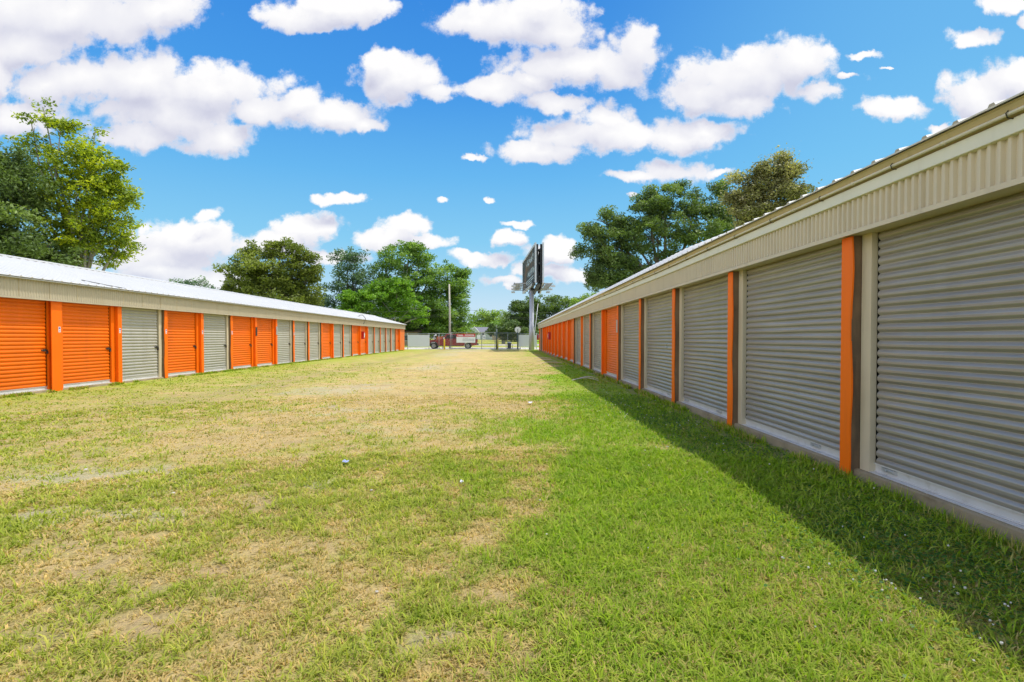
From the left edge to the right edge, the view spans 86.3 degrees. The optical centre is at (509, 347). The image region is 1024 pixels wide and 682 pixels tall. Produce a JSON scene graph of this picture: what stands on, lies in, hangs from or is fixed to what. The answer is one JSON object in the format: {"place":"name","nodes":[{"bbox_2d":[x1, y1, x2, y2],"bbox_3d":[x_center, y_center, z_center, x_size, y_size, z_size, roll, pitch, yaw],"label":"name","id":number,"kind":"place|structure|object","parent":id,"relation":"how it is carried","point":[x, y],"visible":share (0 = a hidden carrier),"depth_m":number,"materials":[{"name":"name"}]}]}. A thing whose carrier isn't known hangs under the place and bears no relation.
{"place":"outdoors","nodes":[
{"label":"outdoors","id":0,"kind":"place"},
{"bbox_2d":[0,254,405,396],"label":"storage building","id":1,"kind":"structure","parent":0,"point":[64,327],"depth_m":18.69,"materials":[{"name":"metal"}]},
{"bbox_2d":[0,297,47,394],"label":"door","id":2,"kind":"structure","parent":1,"relation":"in","point":[23,351],"depth_m":13.93,"materials":[{"name":"orange paint"}]},
{"bbox_2d":[62,302,110,387],"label":"door","id":3,"kind":"structure","parent":1,"relation":"in","point":[86,349],"depth_m":15.99,"materials":[{"name":"orange paint"}]},
{"bbox_2d":[122,307,158,380],"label":"door","id":4,"kind":"structure","parent":1,"relation":"in","point":[139,325],"depth_m":18.32,"materials":[{"name":"grey paint"}]},
{"bbox_2d":[167,311,196,375],"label":"door","id":5,"kind":"structure","parent":1,"relation":"in","point":[181,325],"depth_m":20.66,"materials":[{"name":"orange paint"}]},
{"bbox_2d":[204,313,226,371],"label":"door","id":6,"kind":"structure","parent":1,"relation":"in","point":[214,324],"depth_m":22.98,"materials":[{"name":"grey paint"}]},
{"bbox_2d":[233,316,251,368],"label":"door","id":7,"kind":"structure","parent":1,"relation":"in","point":[241,325],"depth_m":25.30,"materials":[{"name":"orange paint"}]},
{"bbox_2d":[257,318,272,365],"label":"door","id":8,"kind":"structure","parent":1,"relation":"in","point":[264,331],"depth_m":27.65,"materials":[{"name":"orange paint"}]},
{"bbox_2d":[277,319,290,363],"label":"door","id":9,"kind":"structure","parent":1,"relation":"in","point":[283,343],"depth_m":29.97,"materials":[{"name":"grey paint"}]},
{"bbox_2d":[295,321,305,361],"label":"door","id":10,"kind":"structure","parent":1,"relation":"in","point":[300,343],"depth_m":32.35,"materials":[{"name":"grey paint"}]},
{"bbox_2d":[309,322,318,359],"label":"door","id":11,"kind":"structure","parent":1,"relation":"in","point":[313,326],"depth_m":34.58,"materials":[{"name":"grey paint"}]},
{"bbox_2d":[322,323,330,358],"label":"door","id":12,"kind":"structure","parent":1,"relation":"in","point":[326,343],"depth_m":36.99,"materials":[{"name":"orange paint"}]},
{"bbox_2d":[334,324,340,356],"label":"door","id":13,"kind":"structure","parent":1,"relation":"in","point":[337,342],"depth_m":39.34,"materials":[{"name":"grey paint"}]},
{"bbox_2d":[344,325,349,355],"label":"door","id":14,"kind":"structure","parent":1,"relation":"in","point":[346,327],"depth_m":41.59,"materials":[{"name":"grey paint"}]},
{"bbox_2d":[353,325,358,354],"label":"door","id":15,"kind":"structure","parent":1,"relation":"in","point":[355,328],"depth_m":43.94,"materials":[{"name":"orange paint"}]},
{"bbox_2d":[361,331,364,338],"bbox_3d":[-12.148,-0.999,45.179,0.245,0.620,0.320,0,1,0],"label":"extinguisher cabinet","id":16,"kind":"object","parent":1,"relation":"attached to","point":[362,334],"visible":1,"depth_m":45.02,"materials":[{"name":"red metal"}]},
{"bbox_2d":[361,326,365,353],"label":"door","id":17,"kind":"structure","parent":1,"relation":"in","point":[363,341],"depth_m":46.32,"materials":[{"name":"orange paint"}]},
{"bbox_2d":[368,327,372,353],"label":"door","id":18,"kind":"structure","parent":1,"relation":"in","point":[370,341],"depth_m":48.39,"materials":[{"name":"grey paint"}]},
{"bbox_2d":[375,327,378,352],"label":"door","id":19,"kind":"structure","parent":1,"relation":"in","point":[376,328],"depth_m":50.86,"materials":[{"name":"grey paint"}]},
{"bbox_2d":[381,328,384,351],"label":"door","id":20,"kind":"structure","parent":1,"relation":"in","point":[382,329],"depth_m":53.24,"materials":[{"name":"grey paint"}]},
{"bbox_2d":[386,328,389,351],"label":"door","id":21,"kind":"structure","parent":1,"relation":"in","point":[387,329],"depth_m":55.42,"materials":[{"name":"grey paint"}]},
{"bbox_2d":[391,328,393,350],"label":"door","id":22,"kind":"structure","parent":1,"relation":"in","point":[392,330],"depth_m":57.78,"materials":[{"name":"grey paint"}]},
{"bbox_2d":[396,329,398,350],"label":"door","id":23,"kind":"structure","parent":1,"relation":"in","point":[397,340],"depth_m":60.11,"materials":[{"name":"orange paint"}]},
{"bbox_2d":[405,347,538,348],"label":"driveway","id":24,"kind":"structure","parent":0,"point":[464,347],"depth_m":81.00,"materials":[{"name":"concrete"}]},
{"bbox_2d":[430,334,478,348],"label":"pickup truck","id":25,"kind":"object","parent":24,"relation":"on","point":[453,338],"visible":0.68,"depth_m":70.22,"materials":[{"name":"red paint"}]},
{"bbox_2d":[474,344,538,345],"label":"road","id":26,"kind":"structure","parent":0,"point":[499,345],"depth_m":93.35,"materials":[{"name":"grey asphalt"}]},
{"bbox_2d":[0,338,1023,681],"bbox_3d":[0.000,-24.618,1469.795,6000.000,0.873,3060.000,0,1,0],"label":"ground","id":27,"kind":"structure","parent":0,"point":[438,360],"depth_m":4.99,"materials":[{"name":"green plant"}]},
{"bbox_2d":[0,141,87,266],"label":"broadleaf tree","id":28,"kind":"object","parent":27,"relation":"on","point":[27,243],"visible":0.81,"depth_m":27.47,"materials":[{"name":"green plant"}]},
{"bbox_2d":[3,96,151,270],"bbox_3d":[-24.158,-6.532,29.896,8.793,15.119,4.471,0,1,0],"label":"broadleaf tree","id":29,"kind":"object","parent":27,"relation":"on","point":[91,239],"visible":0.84,"depth_m":29.41,"materials":[{"name":"green plant"}]},
{"bbox_2d":[169,275,215,288],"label":"broadleaf tree","id":30,"kind":"object","parent":27,"relation":"on","point":[193,282],"visible":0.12,"depth_m":104.87,"materials":[{"name":"green plant"}]},
{"bbox_2d":[212,237,327,306],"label":"broadleaf tree","id":31,"kind":"object","parent":27,"relation":"on","point":[279,281],"visible":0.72,"depth_m":70.62,"materials":[{"name":"green plant"}]},
{"bbox_2d":[303,246,396,321],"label":"broadleaf tree","id":32,"kind":"object","parent":27,"relation":"on","point":[357,277],"visible":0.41,"depth_m":91.05,"materials":[{"name":"green plant"}]},
{"bbox_2d":[333,288,378,314],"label":"broadleaf tree","id":33,"kind":"object","parent":27,"relation":"on","point":[352,300],"visible":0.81,"depth_m":83.01,"materials":[{"name":"green plant"}]},
{"bbox_2d":[363,276,430,324],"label":"broadleaf tree","id":34,"kind":"object","parent":27,"relation":"on","point":[398,287],"visible":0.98,"depth_m":85.25,"materials":[{"name":"green plant"}]},
{"bbox_2d":[404,327,424,345],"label":"house","id":35,"kind":"structure","parent":27,"relation":"on","point":[411,331],"depth_m":93.11,"materials":[{"name":"beige brick"}]},
{"bbox_2d":[368,239,476,339],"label":"broadleaf tree","id":36,"kind":"object","parent":27,"relation":"on","point":[431,278],"visible":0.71,"depth_m":94.29,"materials":[{"name":"green plant"}]},
{"bbox_2d":[404,333,450,348],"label":"chain link fence","id":37,"kind":"object","parent":27,"relation":"on","point":[432,339],"visible":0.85,"depth_m":68.98,"materials":[{"name":"grey metal"}]},
{"bbox_2d":[408,335,429,346],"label":"privacy panel","id":38,"kind":"object","parent":37,"relation":"attached to","point":[418,340],"visible":1,"depth_m":68.92,"materials":[{"name":"white paint"}]},
{"bbox_2d":[392,308,472,336],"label":"broadleaf tree","id":39,"kind":"object","parent":27,"relation":"on","point":[432,326],"visible":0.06,"depth_m":98.79,"materials":[{"name":"green plant"}]},
{"bbox_2d":[448,284,450,347],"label":"utility pole","id":40,"kind":"object","parent":27,"relation":"on","point":[449,312],"visible":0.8,"depth_m":73.83,"materials":[{"name":"grey wood"}]},
{"bbox_2d":[357,309,550,312],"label":"overhead wire","id":41,"kind":"object","parent":40,"relation":"attached to","point":[476,310],"visible":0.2,"depth_m":74.14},
{"bbox_2d":[394,316,544,319],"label":"overhead wire","id":42,"kind":"object","parent":40,"relation":"attached to","point":[476,317],"visible":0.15,"depth_m":74.15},
{"bbox_2d":[451,332,495,348],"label":"sliding gate","id":43,"kind":"structure","parent":27,"relation":"on","point":[478,341],"depth_m":69.00,"materials":[{"name":"grey metal"}]},
{"bbox_2d":[456,334,474,342],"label":"banner","id":44,"kind":"object","parent":43,"relation":"attached to","point":[465,338],"visible":1,"depth_m":68.91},
{"bbox_2d":[453,319,502,328],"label":"broadleaf tree","id":45,"kind":"object","parent":27,"relation":"on","point":[496,322],"visible":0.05,"depth_m":199.34,"materials":[{"name":"green plant"}]},
{"bbox_2d":[470,327,491,339],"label":"house","id":46,"kind":"structure","parent":27,"relation":"on","point":[479,329],"depth_m":176.47,"materials":[{"name":"grey"}]},
{"bbox_2d":[465,308,513,325],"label":"broadleaf tree","id":47,"kind":"object","parent":27,"relation":"on","point":[485,318],"visible":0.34,"depth_m":228.06,"materials":[{"name":"green plant"}]},
{"bbox_2d":[496,325,497,348],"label":"gate post","id":48,"kind":"object","parent":27,"relation":"on","point":[496,336],"visible":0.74,"depth_m":68.76,"materials":[{"name":"grey metal"}]},
{"bbox_2d":[498,332,520,348],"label":"chain link fence","id":49,"kind":"object","parent":27,"relation":"on","point":[507,342],"visible":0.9,"depth_m":69.00,"materials":[{"name":"grey metal"}]},
{"bbox_2d":[485,319,538,343],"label":"broadleaf tree","id":50,"kind":"object","parent":27,"relation":"on","point":[504,329],"visible":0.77,"depth_m":111.24,"materials":[{"name":"green plant"}]},
{"bbox_2d":[495,299,539,341],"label":"broadleaf tree","id":51,"kind":"object","parent":27,"relation":"on","point":[519,307],"visible":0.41,"depth_m":133.38,"materials":[{"name":"green plant"}]},
{"bbox_2d":[511,242,554,349],"bbox_3d":[2.470,-5.324,64.914,4.640,11.680,14.811,0,1,0],"label":"billboard","id":52,"kind":"object","parent":27,"relation":"on","point":[533,268],"visible":1,"depth_m":63.27,"materials":[{"name":"paint"}]},
{"bbox_2d":[498,293,586,330],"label":"broadleaf tree","id":53,"kind":"object","parent":27,"relation":"on","point":[559,303],"visible":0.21,"depth_m":138.52,"materials":[{"name":"green plant"}]},
{"bbox_2d":[568,292,595,306],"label":"broadleaf tree","id":54,"kind":"object","parent":27,"relation":"on","point":[576,301],"visible":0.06,"depth_m":99.49,"materials":[{"name":"green plant"}]},
{"bbox_2d":[567,179,735,292],"bbox_3d":[16.791,-9.286,61.911,20.656,19.508,8.559,0,1,0],"label":"broadleaf tree","id":55,"kind":"object","parent":27,"relation":"on","point":[623,231],"visible":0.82,"depth_m":60.85,"materials":[{"name":"green plant"}]},
{"bbox_2d":[717,143,821,229],"bbox_3d":[17.831,-6.665,38.017,7.020,15.102,4.637,0,1,0],"label":"broadleaf tree","id":56,"kind":"object","parent":27,"relation":"on","point":[769,183],"visible":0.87,"depth_m":37.15,"materials":[{"name":"green plant"}]},
{"bbox_2d":[538,91,1023,544],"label":"storage building","id":57,"kind":"structure","parent":27,"relation":"on","point":[867,322],"depth_m":5.43,"materials":[{"name":"metal"}]},
{"bbox_2d":[553,325,554,354],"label":"door","id":58,"kind":"structure","parent":57,"relation":"in","point":[554,325],"depth_m":43.69,"materials":[{"name":"orange paint"}]},
{"bbox_2d":[556,324,557,355],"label":"door","id":59,"kind":"structure","parent":57,"relation":"in","point":[557,324],"depth_m":41.04,"materials":[{"name":"orange paint"}]},
{"bbox_2d":[561,323,561,356],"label":"door","id":60,"kind":"structure","parent":57,"relation":"in","point":[561,323],"depth_m":37.90,"materials":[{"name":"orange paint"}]},
{"bbox_2d":[564,321,566,358],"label":"door","id":61,"kind":"structure","parent":57,"relation":"in","point":[566,321],"depth_m":34.82,"materials":[{"name":"orange paint"}]},
{"bbox_2d":[570,320,572,361],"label":"door","id":62,"kind":"structure","parent":57,"relation":"in","point":[571,351],"depth_m":31.85,"materials":[{"name":"orange paint"}]},
{"bbox_2d":[577,317,580,364],"bbox_3d":[3.598,-0.345,28.204,0.095,2.404,2.530,0,1,0],"label":"door","id":63,"kind":"structure","parent":57,"relation":"in","point":[578,319],"depth_m":28.43,"materials":[{"name":"grey paint"}]},
{"bbox_2d":[583,315,589,367],"bbox_3d":[3.608,-0.293,25.205,0.095,2.404,2.530,0,1,0],"label":"door","id":64,"kind":"structure","parent":57,"relation":"in","point":[587,318],"depth_m":25.55,"materials":[{"name":"grey paint"}]},
{"bbox_2d":[594,312,600,371],"bbox_3d":[3.615,-0.241,22.205,0.095,2.404,2.530,0,1,0],"label":"door","id":65,"kind":"structure","parent":57,"relation":"in","point":[597,316],"depth_m":22.54,"materials":[{"name":"grey paint"}]},
{"bbox_2d":[606,307,616,377],"bbox_3d":[3.623,-0.188,19.205,0.095,2.404,2.530,0,1,0],"label":"door","id":66,"kind":"structure","parent":57,"relation":"in","point":[611,313],"depth_m":19.40,"materials":[{"name":"orange paint"}]},
{"bbox_2d":[623,301,638,385],"bbox_3d":[3.631,-0.136,16.206,0.095,2.404,2.530,0,1,0],"label":"door","id":67,"kind":"structure","parent":57,"relation":"in","point":[631,310],"depth_m":16.31,"materials":[{"name":"grey paint"}]},
{"bbox_2d":[645,291,671,397],"bbox_3d":[3.638,-0.083,13.206,0.095,2.404,2.530,0,1,0],"label":"door","id":68,"kind":"structure","parent":57,"relation":"in","point":[659,308],"depth_m":13.23,"materials":[{"name":"grey paint"}]},
{"bbox_2d":[682,276,727,418],"bbox_3d":[3.646,-0.031,10.207,0.095,2.404,2.530,0,1,0],"label":"door","id":69,"kind":"structure","parent":57,"relation":"in","point":[706,303],"depth_m":10.13,"materials":[{"name":"grey paint"}]},
{"bbox_2d":[742,243,841,460],"bbox_3d":[3.652,0.021,7.206,0.095,2.404,2.530,0,1,0],"label":"door","id":70,"kind":"structure","parent":57,"relation":"in","point":[793,353],"depth_m":6.95,"materials":[{"name":"grey paint"}]},
{"bbox_2d":[869,192,1023,528],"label":"door","id":71,"kind":"structure","parent":57,"relation":"in","point":[950,419],"depth_m":4.48,"materials":[{"name":"grey paint"}]},
{"bbox_2d":[539,389,1023,681],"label":"clover","id":72,"kind":"object","parent":27,"relation":"on","point":[897,544],"depth_m":3.70,"materials":[{"name":"green plant"}]},
{"bbox_2d":[0,0,1023,336],"label":"sky","id":73,"kind":"structure","parent":0,"point":[478,133],"materials":[{"name":"blue"}]},
{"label":"chain link fence","id":74,"kind":"object","parent":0,"visible":0},
{"bbox_2d":[519,335,536,346],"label":"privacy panel","id":75,"kind":"object","parent":74,"relation":"attached to","point":[523,340],"visible":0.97,"depth_m":68.92,"materials":[{"name":"white paint"}]},
{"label":"gate post","id":76,"kind":"object","parent":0,"visible":0},
{"bbox_2d":[515,327,520,332],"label":"road sign","id":77,"kind":"object","parent":76,"relation":"attached to","point":[517,329],"visible":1,"depth_m":68.81,"materials":[{"name":"metal"}]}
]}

